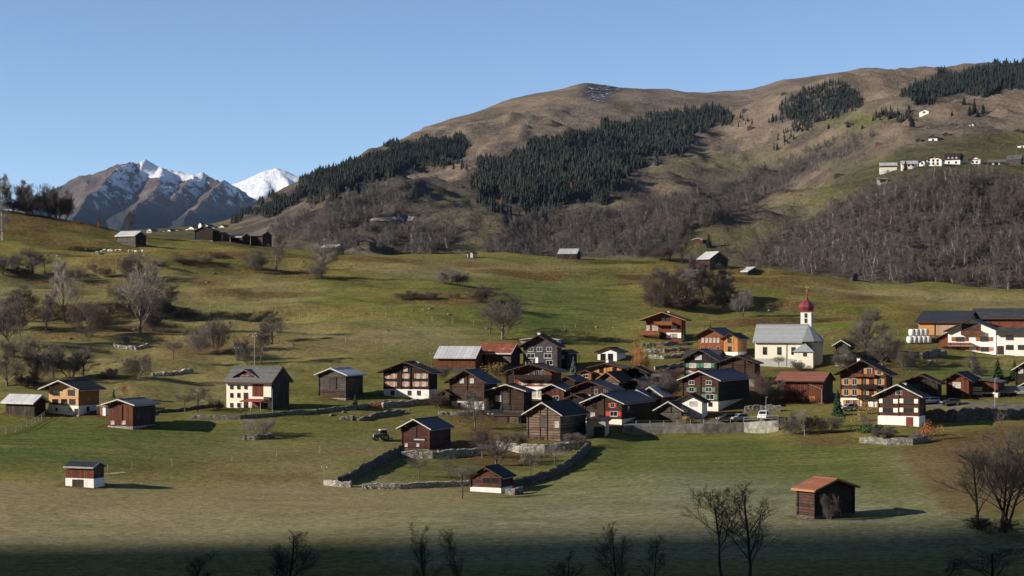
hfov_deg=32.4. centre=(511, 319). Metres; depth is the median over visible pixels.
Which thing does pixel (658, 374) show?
road
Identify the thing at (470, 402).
bare tree
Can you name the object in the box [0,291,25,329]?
bare tree
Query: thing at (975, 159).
house
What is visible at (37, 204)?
shrub
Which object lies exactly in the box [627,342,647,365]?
larch tree
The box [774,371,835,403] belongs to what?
hay barn
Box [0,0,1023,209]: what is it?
sky
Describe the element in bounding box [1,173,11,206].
bare tree
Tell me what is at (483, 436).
bare tree
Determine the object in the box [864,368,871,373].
window
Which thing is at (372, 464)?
stone wall
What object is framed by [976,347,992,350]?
window
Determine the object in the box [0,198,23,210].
shrub
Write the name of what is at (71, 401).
window
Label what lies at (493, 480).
window
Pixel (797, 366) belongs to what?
shrub
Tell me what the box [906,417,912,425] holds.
door
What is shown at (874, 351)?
bare tree
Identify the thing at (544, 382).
window
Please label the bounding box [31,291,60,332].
bare tree
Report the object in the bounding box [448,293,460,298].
shrub
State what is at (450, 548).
bare tree
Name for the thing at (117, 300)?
shrub
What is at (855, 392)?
window
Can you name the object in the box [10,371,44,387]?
shrub
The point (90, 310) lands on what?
shrub
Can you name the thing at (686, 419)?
leafy shrub
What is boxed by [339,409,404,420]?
stone wall
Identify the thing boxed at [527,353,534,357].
window
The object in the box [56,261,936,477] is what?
stones
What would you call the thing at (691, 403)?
window
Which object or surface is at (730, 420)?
railing
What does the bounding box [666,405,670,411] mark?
door
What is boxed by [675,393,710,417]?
garage
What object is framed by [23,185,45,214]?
shrub
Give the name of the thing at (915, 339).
silage bale
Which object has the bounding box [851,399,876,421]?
leafy shrub
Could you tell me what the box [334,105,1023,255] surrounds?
leafless scrub
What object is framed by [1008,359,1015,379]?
spruce tree
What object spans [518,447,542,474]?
bare tree
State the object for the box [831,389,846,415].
spruce tree
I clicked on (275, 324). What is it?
bare tree
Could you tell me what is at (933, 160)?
house
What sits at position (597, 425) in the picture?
garage
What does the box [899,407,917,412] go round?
window
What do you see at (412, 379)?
timber house
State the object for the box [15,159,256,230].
mountain peak
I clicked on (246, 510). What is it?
ground
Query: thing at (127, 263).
shrub
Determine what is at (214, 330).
shrub
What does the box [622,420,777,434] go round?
retaining wall
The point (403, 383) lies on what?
window
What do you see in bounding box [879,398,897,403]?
window
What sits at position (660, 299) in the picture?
shrub
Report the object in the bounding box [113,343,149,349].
stone wall
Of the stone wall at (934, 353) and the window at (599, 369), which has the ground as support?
the stone wall at (934, 353)
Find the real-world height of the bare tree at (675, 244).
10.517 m
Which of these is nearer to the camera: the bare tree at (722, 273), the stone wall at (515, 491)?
the stone wall at (515, 491)
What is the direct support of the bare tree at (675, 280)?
on the ground
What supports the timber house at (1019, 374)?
on the ground
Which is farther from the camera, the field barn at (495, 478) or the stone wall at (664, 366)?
the stone wall at (664, 366)
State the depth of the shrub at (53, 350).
394.85 m
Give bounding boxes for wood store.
[491,412,525,423]
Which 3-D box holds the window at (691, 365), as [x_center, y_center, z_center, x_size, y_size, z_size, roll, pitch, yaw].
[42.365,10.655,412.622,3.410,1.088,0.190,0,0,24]
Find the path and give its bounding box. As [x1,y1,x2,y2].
[624,419,767,425]
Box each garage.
[94,405,107,415]
[584,414,611,436]
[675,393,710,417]
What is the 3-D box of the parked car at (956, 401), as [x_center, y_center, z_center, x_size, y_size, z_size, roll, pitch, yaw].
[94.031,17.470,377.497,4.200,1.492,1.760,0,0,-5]
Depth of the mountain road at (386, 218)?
1006.13 m
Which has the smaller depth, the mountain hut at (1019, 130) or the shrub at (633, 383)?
the shrub at (633, 383)
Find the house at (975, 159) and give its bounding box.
[968,156,982,163]
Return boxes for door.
[72,479,76,486]
[77,479,82,486]
[116,405,121,420]
[244,393,247,407]
[252,402,258,407]
[329,377,335,388]
[410,427,416,436]
[482,354,484,367]
[497,416,507,422]
[502,392,507,405]
[509,416,518,422]
[540,415,545,426]
[594,427,604,436]
[659,333,665,339]
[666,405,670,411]
[867,400,873,406]
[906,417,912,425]
[907,383,920,389]
[997,346,1002,353]
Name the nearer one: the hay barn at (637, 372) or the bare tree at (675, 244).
the hay barn at (637, 372)
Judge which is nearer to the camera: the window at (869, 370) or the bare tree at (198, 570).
the bare tree at (198, 570)
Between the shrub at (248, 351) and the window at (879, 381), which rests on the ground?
the shrub at (248, 351)
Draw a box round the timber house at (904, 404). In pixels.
[872,383,929,426]
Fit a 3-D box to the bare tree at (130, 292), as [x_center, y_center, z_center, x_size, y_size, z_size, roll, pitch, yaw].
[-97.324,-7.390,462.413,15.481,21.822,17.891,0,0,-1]
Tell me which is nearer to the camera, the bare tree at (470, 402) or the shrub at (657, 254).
the bare tree at (470, 402)
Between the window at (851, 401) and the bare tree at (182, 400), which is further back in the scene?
the window at (851, 401)
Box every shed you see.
[437,389,453,405]
[503,371,513,383]
[562,349,578,368]
[564,393,590,407]
[577,369,596,379]
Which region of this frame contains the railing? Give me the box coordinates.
[622,415,777,425]
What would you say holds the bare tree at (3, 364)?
on the ground
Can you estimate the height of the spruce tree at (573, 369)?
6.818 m
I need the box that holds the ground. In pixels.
[0,210,1023,575]
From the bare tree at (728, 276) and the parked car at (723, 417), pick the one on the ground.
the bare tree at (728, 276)
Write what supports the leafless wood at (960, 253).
on the mountain slope
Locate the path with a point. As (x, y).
(683, 423)
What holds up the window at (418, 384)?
in the timber house at (412, 379)
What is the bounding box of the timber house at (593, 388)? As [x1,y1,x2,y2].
[565,379,624,396]
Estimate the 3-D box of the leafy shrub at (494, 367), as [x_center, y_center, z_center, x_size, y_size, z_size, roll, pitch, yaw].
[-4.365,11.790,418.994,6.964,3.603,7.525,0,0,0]
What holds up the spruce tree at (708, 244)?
on the mountain slope
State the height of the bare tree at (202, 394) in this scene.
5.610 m
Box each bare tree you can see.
[0,175,10,208]
[0,201,11,239]
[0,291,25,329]
[0,310,20,344]
[0,351,27,385]
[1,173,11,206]
[6,285,42,319]
[7,293,35,340]
[8,247,51,274]
[13,180,36,203]
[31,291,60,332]
[33,250,55,273]
[43,258,86,321]
[67,346,100,375]
[109,252,170,332]
[123,211,135,230]
[126,259,150,314]
[144,290,167,321]
[162,339,183,359]
[163,285,179,307]
[173,393,199,411]
[179,550,216,575]
[184,386,222,410]
[248,327,274,363]
[252,314,289,343]
[255,549,295,575]
[262,234,289,269]
[262,530,333,575]
[306,238,347,277]
[405,457,429,477]
[407,521,443,575]
[434,454,460,477]
[438,528,467,575]
[446,461,477,497]
[456,389,498,427]
[467,427,494,457]
[476,289,528,339]
[478,431,516,463]
[484,298,507,333]
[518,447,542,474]
[539,443,573,465]
[546,552,584,575]
[585,521,634,575]
[636,534,668,575]
[642,266,678,306]
[655,233,681,260]
[661,267,695,307]
[669,268,711,308]
[671,250,711,299]
[672,234,695,262]
[673,484,751,575]
[684,260,712,304]
[696,482,781,575]
[701,263,733,304]
[712,272,736,305]
[720,284,741,306]
[724,287,754,316]
[773,355,785,369]
[794,408,807,435]
[838,330,868,360]
[847,307,896,358]
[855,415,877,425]
[860,329,907,365]
[923,556,969,575]
[927,421,1023,530]
[949,410,1023,532]
[953,446,1002,529]
[953,546,1023,575]
[965,350,979,372]
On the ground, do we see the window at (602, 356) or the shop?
the shop
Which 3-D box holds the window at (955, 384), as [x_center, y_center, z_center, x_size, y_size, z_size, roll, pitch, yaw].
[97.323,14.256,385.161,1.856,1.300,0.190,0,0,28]
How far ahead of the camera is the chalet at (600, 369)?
415.02 m
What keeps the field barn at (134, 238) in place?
on the ground
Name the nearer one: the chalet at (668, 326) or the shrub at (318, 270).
the chalet at (668, 326)
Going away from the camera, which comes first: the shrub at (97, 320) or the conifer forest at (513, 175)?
the shrub at (97, 320)
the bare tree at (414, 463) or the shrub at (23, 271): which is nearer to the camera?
the bare tree at (414, 463)
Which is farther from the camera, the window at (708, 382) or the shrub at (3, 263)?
the shrub at (3, 263)
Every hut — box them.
[466,251,477,257]
[833,173,842,178]
[842,273,858,280]
[876,178,887,184]
[919,109,929,116]
[928,134,939,140]
[1014,128,1022,132]
[1017,142,1023,147]
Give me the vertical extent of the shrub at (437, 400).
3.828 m
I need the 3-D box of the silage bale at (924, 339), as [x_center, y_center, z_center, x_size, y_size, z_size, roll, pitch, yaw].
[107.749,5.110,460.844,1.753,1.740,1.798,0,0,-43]
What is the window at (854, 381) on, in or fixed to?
in the timber house at (862, 379)
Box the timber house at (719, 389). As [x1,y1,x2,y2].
[677,368,751,410]
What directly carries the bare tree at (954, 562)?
on the ground
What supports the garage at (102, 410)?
on the ground
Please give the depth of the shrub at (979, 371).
412.02 m
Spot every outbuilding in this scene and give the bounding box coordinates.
[519,338,561,342]
[681,349,725,358]
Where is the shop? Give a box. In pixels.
[973,378,1006,397]
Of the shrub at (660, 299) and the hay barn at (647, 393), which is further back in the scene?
the shrub at (660, 299)
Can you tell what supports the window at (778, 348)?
in the church
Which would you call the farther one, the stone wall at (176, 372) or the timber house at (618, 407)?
the stone wall at (176, 372)
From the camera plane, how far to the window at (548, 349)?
424.79 m
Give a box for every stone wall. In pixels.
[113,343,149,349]
[152,368,193,375]
[156,404,224,412]
[188,400,387,419]
[242,433,274,439]
[323,480,351,486]
[334,445,404,481]
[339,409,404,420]
[362,480,469,488]
[381,398,432,407]
[401,448,480,458]
[438,410,485,415]
[496,440,587,452]
[505,486,523,494]
[512,441,590,487]
[641,341,688,346]
[643,347,688,352]
[648,353,683,358]
[654,362,682,369]
[744,404,780,411]
[859,435,927,444]
[918,348,946,358]
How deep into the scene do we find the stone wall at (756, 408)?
373.58 m
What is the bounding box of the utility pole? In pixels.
[252,334,256,365]
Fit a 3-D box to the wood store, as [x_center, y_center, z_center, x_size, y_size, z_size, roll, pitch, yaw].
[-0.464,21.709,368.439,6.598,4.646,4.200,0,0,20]
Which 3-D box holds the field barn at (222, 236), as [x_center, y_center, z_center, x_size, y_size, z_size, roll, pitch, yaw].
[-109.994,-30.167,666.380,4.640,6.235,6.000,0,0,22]
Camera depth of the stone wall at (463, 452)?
324.00 m
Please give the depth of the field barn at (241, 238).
668.83 m
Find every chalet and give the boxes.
[38,379,105,415]
[505,357,568,398]
[586,359,631,378]
[639,311,691,341]
[935,319,997,354]
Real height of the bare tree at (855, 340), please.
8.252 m
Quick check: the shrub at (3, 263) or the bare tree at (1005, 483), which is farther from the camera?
the shrub at (3, 263)
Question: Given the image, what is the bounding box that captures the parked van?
[757,410,770,419]
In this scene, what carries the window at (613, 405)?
in the timber house at (618, 407)
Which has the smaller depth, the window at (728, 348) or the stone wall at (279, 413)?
the stone wall at (279, 413)
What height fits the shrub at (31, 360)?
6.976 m
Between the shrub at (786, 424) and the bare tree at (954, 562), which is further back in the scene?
the shrub at (786, 424)
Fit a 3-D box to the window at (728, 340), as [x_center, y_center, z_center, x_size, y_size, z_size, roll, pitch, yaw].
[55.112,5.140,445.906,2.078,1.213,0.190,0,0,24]
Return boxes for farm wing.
[996,327,1023,355]
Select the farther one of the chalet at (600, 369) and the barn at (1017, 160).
the barn at (1017, 160)
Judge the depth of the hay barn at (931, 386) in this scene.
383.24 m
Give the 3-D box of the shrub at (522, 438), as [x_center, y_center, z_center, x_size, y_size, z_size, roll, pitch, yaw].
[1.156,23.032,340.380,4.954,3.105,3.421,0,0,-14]
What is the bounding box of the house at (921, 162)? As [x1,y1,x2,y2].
[918,160,924,165]
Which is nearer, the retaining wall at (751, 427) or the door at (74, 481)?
the door at (74, 481)
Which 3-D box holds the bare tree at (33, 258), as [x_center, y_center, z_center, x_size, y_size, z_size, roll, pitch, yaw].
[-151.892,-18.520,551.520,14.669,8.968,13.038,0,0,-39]
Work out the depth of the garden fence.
341.73 m
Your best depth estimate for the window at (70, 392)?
354.88 m
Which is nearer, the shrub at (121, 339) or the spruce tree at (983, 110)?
the shrub at (121, 339)
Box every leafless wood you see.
[269,175,416,249]
[373,217,464,253]
[481,185,720,257]
[679,127,879,227]
[736,161,1023,288]
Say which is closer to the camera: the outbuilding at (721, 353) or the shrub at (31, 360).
the shrub at (31, 360)
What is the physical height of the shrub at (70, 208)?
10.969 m
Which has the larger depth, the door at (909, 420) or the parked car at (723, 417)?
the parked car at (723, 417)
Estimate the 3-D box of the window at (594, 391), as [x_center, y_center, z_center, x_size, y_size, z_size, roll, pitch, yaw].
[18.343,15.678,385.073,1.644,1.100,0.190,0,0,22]
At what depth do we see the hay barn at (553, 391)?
389.79 m
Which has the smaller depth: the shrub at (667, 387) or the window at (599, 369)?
the shrub at (667, 387)
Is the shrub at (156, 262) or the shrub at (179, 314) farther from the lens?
the shrub at (156, 262)
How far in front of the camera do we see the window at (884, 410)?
351.18 m
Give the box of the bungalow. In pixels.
[594,347,628,360]
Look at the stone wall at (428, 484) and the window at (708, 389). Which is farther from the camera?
the window at (708, 389)
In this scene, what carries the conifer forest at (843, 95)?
on the mountain slope
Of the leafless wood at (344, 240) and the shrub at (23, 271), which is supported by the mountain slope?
the leafless wood at (344, 240)
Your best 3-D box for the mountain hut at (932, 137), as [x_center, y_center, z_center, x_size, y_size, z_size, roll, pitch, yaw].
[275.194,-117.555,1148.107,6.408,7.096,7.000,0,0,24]
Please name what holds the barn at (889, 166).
on the mountain slope
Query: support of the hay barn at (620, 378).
on the ground
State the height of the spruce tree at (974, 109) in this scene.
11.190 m
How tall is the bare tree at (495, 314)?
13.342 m
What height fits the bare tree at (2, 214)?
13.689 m
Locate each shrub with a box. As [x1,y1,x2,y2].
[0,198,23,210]
[0,254,27,275]
[0,338,20,358]
[1,183,28,211]
[2,266,34,275]
[8,200,43,213]
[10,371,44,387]
[14,335,42,357]
[21,351,58,379]
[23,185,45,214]
[25,343,65,378]
[33,192,50,214]
[36,183,57,216]
[40,188,71,218]
[40,203,76,217]
[51,347,88,377]
[63,194,74,219]
[63,299,117,335]
[65,267,87,279]
[75,302,107,320]
[86,264,96,271]
[94,265,116,276]
[94,368,117,378]
[105,283,128,306]
[114,353,157,378]
[115,334,132,343]
[117,252,142,280]
[142,310,171,330]
[147,260,167,267]
[147,302,176,314]
[171,256,200,263]
[171,307,198,321]
[182,323,215,354]
[200,256,214,262]
[204,252,227,258]
[204,318,237,352]
[207,400,223,409]
[229,335,251,360]
[237,345,256,364]
[240,417,278,433]
[241,247,269,271]
[304,259,332,278]
[368,402,381,407]
[394,292,406,298]
[404,290,418,298]
[414,291,438,298]
[424,391,450,407]
[433,268,463,283]
[437,364,452,379]
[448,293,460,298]
[449,271,471,284]
[461,285,499,301]
[480,362,507,375]
[506,301,527,311]
[508,432,530,444]
[562,432,588,446]
[626,378,652,388]
[635,374,677,393]
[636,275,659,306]
[638,292,670,306]
[649,246,673,259]
[657,368,683,382]
[659,373,681,398]
[660,295,692,308]
[680,295,706,308]
[680,415,693,422]
[696,292,726,307]
[747,372,775,404]
[761,379,786,403]
[771,410,807,435]
[789,360,805,370]
[791,415,819,434]
[809,416,846,432]
[819,493,840,519]
[825,414,846,427]
[830,348,861,367]
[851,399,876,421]
[851,424,892,432]
[868,425,899,437]
[877,340,908,356]
[887,350,921,369]
[908,431,922,438]
[915,419,945,440]
[918,424,929,434]
[958,514,1022,534]
[971,366,988,375]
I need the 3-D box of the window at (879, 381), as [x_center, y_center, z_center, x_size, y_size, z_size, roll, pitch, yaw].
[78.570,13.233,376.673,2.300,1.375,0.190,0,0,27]
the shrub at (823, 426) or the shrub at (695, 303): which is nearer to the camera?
the shrub at (823, 426)
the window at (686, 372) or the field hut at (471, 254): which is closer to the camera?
the window at (686, 372)
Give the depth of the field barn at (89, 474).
286.36 m
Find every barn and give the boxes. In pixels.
[0,394,50,416]
[63,460,106,487]
[101,397,160,429]
[114,231,146,246]
[193,226,219,241]
[214,232,230,241]
[230,233,250,244]
[250,231,272,246]
[314,367,365,399]
[320,244,344,253]
[396,416,454,449]
[433,346,482,371]
[467,464,516,492]
[479,343,522,370]
[486,383,535,412]
[521,399,589,440]
[536,382,571,401]
[557,249,580,259]
[561,375,588,385]
[596,370,632,387]
[624,366,654,379]
[635,388,659,407]
[645,385,671,405]
[652,400,690,420]
[692,238,704,243]
[696,251,728,269]
[715,355,763,385]
[740,267,758,274]
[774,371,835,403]
[791,476,860,518]
[832,340,857,365]
[879,162,897,174]
[900,374,945,398]
[914,311,980,334]
[941,371,980,398]
[972,308,1023,326]
[987,159,1005,164]
[1006,155,1023,164]
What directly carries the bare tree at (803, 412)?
on the ground
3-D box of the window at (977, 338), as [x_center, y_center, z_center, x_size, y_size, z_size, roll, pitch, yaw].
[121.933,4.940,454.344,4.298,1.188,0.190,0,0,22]
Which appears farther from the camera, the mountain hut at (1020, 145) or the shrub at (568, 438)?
the mountain hut at (1020, 145)
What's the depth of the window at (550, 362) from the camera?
424.74 m
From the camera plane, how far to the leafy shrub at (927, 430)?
328.02 m
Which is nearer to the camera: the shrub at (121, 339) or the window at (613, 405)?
the window at (613, 405)
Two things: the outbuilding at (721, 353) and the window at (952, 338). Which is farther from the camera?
the window at (952, 338)
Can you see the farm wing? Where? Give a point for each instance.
(1010, 340)
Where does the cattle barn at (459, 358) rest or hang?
on the ground
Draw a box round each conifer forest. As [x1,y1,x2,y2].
[230,130,470,223]
[411,78,912,217]
[469,100,732,209]
[899,57,1023,104]
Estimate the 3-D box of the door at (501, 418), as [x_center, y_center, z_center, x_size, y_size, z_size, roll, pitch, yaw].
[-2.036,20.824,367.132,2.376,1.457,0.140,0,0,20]
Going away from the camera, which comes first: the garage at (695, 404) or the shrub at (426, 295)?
the garage at (695, 404)
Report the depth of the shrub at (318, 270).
548.06 m
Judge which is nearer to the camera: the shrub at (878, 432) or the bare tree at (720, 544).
the bare tree at (720, 544)
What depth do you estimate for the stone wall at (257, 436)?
337.67 m
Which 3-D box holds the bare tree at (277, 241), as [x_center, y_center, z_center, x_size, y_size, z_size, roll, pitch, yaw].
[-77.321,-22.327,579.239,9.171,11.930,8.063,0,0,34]
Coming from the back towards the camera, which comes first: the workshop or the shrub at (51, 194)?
the shrub at (51, 194)
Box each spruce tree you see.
[352,394,359,409]
[569,356,578,374]
[682,331,686,341]
[704,234,712,246]
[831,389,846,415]
[909,117,915,126]
[971,98,976,112]
[981,104,986,113]
[992,358,1004,379]
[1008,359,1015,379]
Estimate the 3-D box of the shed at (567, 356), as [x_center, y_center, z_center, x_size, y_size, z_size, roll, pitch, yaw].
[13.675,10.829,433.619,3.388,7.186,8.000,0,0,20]
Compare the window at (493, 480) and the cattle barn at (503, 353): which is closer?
the window at (493, 480)
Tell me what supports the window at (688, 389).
in the timber house at (719, 389)
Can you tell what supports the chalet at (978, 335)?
on the ground
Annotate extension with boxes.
[720,333,749,357]
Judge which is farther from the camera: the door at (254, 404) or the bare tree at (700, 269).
the bare tree at (700, 269)
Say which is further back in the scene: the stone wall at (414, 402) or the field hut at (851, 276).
the field hut at (851, 276)
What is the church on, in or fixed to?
on the ground
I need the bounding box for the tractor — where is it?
[372,429,392,440]
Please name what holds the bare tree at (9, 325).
on the ground
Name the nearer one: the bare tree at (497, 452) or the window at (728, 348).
the bare tree at (497, 452)
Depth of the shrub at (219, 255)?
606.59 m
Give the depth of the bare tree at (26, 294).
490.39 m
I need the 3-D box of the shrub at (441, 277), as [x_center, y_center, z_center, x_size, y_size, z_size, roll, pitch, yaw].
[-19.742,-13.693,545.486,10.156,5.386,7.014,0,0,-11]
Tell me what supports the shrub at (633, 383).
on the ground
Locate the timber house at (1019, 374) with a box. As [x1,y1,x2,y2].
[1011,362,1023,385]
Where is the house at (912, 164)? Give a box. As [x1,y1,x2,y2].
[900,161,917,170]
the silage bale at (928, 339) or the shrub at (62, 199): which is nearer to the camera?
the silage bale at (928, 339)
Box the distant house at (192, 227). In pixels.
[187,226,197,229]
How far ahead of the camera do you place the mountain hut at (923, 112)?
1291.29 m
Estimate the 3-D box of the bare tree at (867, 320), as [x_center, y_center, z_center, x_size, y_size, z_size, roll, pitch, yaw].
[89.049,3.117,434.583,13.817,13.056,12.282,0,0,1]
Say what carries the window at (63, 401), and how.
in the chalet at (76, 397)
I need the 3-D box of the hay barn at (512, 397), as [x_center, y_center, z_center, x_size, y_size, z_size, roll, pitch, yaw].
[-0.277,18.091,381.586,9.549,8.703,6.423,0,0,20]
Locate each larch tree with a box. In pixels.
[120,382,126,396]
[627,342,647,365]
[640,354,650,368]
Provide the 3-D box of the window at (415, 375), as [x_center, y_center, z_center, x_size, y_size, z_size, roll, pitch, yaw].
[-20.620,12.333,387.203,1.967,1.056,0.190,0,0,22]
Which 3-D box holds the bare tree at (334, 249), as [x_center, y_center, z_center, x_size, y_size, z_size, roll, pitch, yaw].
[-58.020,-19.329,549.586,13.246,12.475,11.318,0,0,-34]
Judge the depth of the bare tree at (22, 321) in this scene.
441.85 m
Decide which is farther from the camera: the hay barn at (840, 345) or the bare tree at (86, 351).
the hay barn at (840, 345)
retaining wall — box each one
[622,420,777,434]
[925,406,1023,422]
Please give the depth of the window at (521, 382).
394.98 m
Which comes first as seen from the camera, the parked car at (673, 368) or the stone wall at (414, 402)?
the stone wall at (414, 402)
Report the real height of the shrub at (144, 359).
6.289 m
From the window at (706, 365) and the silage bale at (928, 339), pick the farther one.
the silage bale at (928, 339)
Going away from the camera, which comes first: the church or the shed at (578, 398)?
the shed at (578, 398)
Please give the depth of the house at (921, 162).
935.87 m
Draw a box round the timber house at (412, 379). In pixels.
[376,361,442,398]
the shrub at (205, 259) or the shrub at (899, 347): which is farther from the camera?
the shrub at (205, 259)
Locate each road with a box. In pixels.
[369,216,413,221]
[651,371,683,376]
[926,402,1023,410]
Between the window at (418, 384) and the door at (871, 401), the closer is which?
the door at (871, 401)
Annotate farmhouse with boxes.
[222,366,293,411]
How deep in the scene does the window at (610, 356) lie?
440.37 m
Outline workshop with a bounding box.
[1000,386,1023,396]
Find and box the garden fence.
[0,411,44,433]
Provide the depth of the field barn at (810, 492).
240.10 m
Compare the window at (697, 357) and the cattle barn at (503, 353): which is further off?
the cattle barn at (503, 353)
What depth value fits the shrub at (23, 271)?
549.67 m
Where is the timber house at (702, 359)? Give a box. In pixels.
[680,348,724,375]
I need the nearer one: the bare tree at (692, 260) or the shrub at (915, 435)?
the shrub at (915, 435)
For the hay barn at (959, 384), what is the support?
on the ground
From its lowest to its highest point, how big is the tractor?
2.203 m
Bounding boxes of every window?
[52,390,58,395]
[52,399,57,404]
[61,399,66,404]
[68,390,74,395]
[69,399,74,404]
[402,374,409,377]
[402,382,409,385]
[413,382,420,386]
[414,374,421,377]
[483,477,490,483]
[491,477,499,483]
[519,380,526,384]
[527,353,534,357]
[528,347,533,351]
[532,380,540,384]
[542,380,549,384]
[544,353,551,357]
[546,347,551,351]
[546,360,552,364]
[592,389,598,393]
[597,367,605,372]
[600,354,604,359]
[606,411,620,416]
[608,354,612,360]
[608,403,615,407]
[610,367,618,370]
[685,371,695,374]
[686,363,699,367]
[686,387,696,391]
[689,401,696,405]
[695,355,701,359]
[700,363,713,367]
[701,394,716,399]
[702,387,714,391]
[706,380,711,384]
[726,338,733,342]
[726,346,733,350]
[777,347,780,354]
[841,379,851,384]
[841,389,851,395]
[849,379,859,384]
[849,389,859,395]
[850,400,859,404]
[859,379,868,383]
[860,389,868,394]
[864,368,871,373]
[874,379,883,384]
[875,370,882,374]
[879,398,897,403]
[879,407,897,412]
[899,398,917,403]
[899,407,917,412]
[951,337,967,340]
[952,347,968,350]
[953,382,960,387]
[976,337,992,340]
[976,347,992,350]
[1006,335,1012,339]
[1006,345,1012,349]
[1017,345,1023,349]
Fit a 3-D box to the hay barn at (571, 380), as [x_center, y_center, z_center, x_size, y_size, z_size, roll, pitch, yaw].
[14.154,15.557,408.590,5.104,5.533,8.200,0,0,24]
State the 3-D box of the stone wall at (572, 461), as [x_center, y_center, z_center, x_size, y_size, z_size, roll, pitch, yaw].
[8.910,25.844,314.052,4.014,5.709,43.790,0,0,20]
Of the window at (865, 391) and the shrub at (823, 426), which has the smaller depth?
the shrub at (823, 426)
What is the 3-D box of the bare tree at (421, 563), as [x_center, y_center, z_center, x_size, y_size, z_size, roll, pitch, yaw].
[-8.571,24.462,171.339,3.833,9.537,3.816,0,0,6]
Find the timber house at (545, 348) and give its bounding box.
[517,332,565,367]
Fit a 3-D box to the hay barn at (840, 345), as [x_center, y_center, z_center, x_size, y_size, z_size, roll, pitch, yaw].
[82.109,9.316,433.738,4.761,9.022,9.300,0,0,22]
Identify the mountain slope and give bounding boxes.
[119,62,1023,288]
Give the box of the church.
[752,290,823,367]
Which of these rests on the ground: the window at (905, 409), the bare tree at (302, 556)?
the bare tree at (302, 556)
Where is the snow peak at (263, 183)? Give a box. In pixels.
[232,167,298,200]
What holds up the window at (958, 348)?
in the chalet at (978, 335)
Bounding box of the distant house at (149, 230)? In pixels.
[146,228,157,232]
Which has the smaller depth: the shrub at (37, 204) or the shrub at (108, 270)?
the shrub at (108, 270)
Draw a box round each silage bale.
[906,337,912,342]
[909,329,914,335]
[911,336,917,342]
[919,329,923,335]
[922,336,926,342]
[924,329,928,334]
[926,336,930,342]
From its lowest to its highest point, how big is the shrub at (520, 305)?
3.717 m
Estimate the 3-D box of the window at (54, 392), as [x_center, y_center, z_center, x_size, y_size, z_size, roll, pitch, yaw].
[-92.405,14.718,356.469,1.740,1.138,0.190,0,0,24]
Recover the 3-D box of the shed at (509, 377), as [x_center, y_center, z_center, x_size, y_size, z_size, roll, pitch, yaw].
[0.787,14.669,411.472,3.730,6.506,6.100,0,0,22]
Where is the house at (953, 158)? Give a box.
[944,153,963,163]
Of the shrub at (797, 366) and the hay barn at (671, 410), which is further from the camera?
the shrub at (797, 366)
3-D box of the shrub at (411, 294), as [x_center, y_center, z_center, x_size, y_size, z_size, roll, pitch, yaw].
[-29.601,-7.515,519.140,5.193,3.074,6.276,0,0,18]
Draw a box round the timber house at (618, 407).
[579,390,655,424]
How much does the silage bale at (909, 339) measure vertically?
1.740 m
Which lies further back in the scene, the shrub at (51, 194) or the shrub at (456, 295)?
the shrub at (51, 194)
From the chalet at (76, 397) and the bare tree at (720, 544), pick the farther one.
the chalet at (76, 397)
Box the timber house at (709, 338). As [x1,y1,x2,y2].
[693,327,733,350]
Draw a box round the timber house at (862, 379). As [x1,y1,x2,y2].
[833,358,897,406]
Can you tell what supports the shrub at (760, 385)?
on the ground
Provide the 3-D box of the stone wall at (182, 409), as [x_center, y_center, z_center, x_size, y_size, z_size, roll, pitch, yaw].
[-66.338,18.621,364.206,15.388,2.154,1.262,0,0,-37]
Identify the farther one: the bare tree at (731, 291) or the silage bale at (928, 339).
the bare tree at (731, 291)
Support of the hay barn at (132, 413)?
on the ground
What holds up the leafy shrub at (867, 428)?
on the ground
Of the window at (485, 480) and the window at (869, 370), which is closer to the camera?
the window at (485, 480)
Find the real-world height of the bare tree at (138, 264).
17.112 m
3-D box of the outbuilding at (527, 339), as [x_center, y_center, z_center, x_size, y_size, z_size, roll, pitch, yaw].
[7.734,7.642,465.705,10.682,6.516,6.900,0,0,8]
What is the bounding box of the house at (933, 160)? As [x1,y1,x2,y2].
[924,155,945,165]
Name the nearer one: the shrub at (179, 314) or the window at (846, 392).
the window at (846, 392)
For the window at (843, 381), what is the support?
in the timber house at (862, 379)
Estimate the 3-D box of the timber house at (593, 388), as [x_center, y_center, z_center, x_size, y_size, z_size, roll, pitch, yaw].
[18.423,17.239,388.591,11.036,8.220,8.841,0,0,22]
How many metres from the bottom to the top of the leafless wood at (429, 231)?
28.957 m
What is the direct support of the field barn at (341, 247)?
on the ground
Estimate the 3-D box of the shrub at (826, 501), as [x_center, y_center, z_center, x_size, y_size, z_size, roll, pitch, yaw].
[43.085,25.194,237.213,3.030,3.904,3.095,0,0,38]
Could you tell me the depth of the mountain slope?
1274.34 m
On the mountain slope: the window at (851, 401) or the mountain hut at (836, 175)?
the mountain hut at (836, 175)
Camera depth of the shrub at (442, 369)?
412.15 m
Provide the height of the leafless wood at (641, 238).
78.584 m
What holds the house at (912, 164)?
on the mountain slope
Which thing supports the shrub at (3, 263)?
on the ground
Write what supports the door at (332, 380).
in the hay barn at (342, 383)
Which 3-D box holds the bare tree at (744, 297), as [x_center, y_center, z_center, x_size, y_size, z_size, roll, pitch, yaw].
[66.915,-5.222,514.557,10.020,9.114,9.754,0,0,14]
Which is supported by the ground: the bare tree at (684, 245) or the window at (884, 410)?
the bare tree at (684, 245)
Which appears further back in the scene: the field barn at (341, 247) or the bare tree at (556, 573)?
the field barn at (341, 247)
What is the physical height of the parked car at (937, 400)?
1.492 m
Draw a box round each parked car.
[487,409,502,416]
[664,367,678,372]
[716,414,734,421]
[731,413,749,420]
[841,403,858,410]
[926,397,940,403]
[940,398,960,404]
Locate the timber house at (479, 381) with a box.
[444,369,501,409]
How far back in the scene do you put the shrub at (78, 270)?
546.46 m

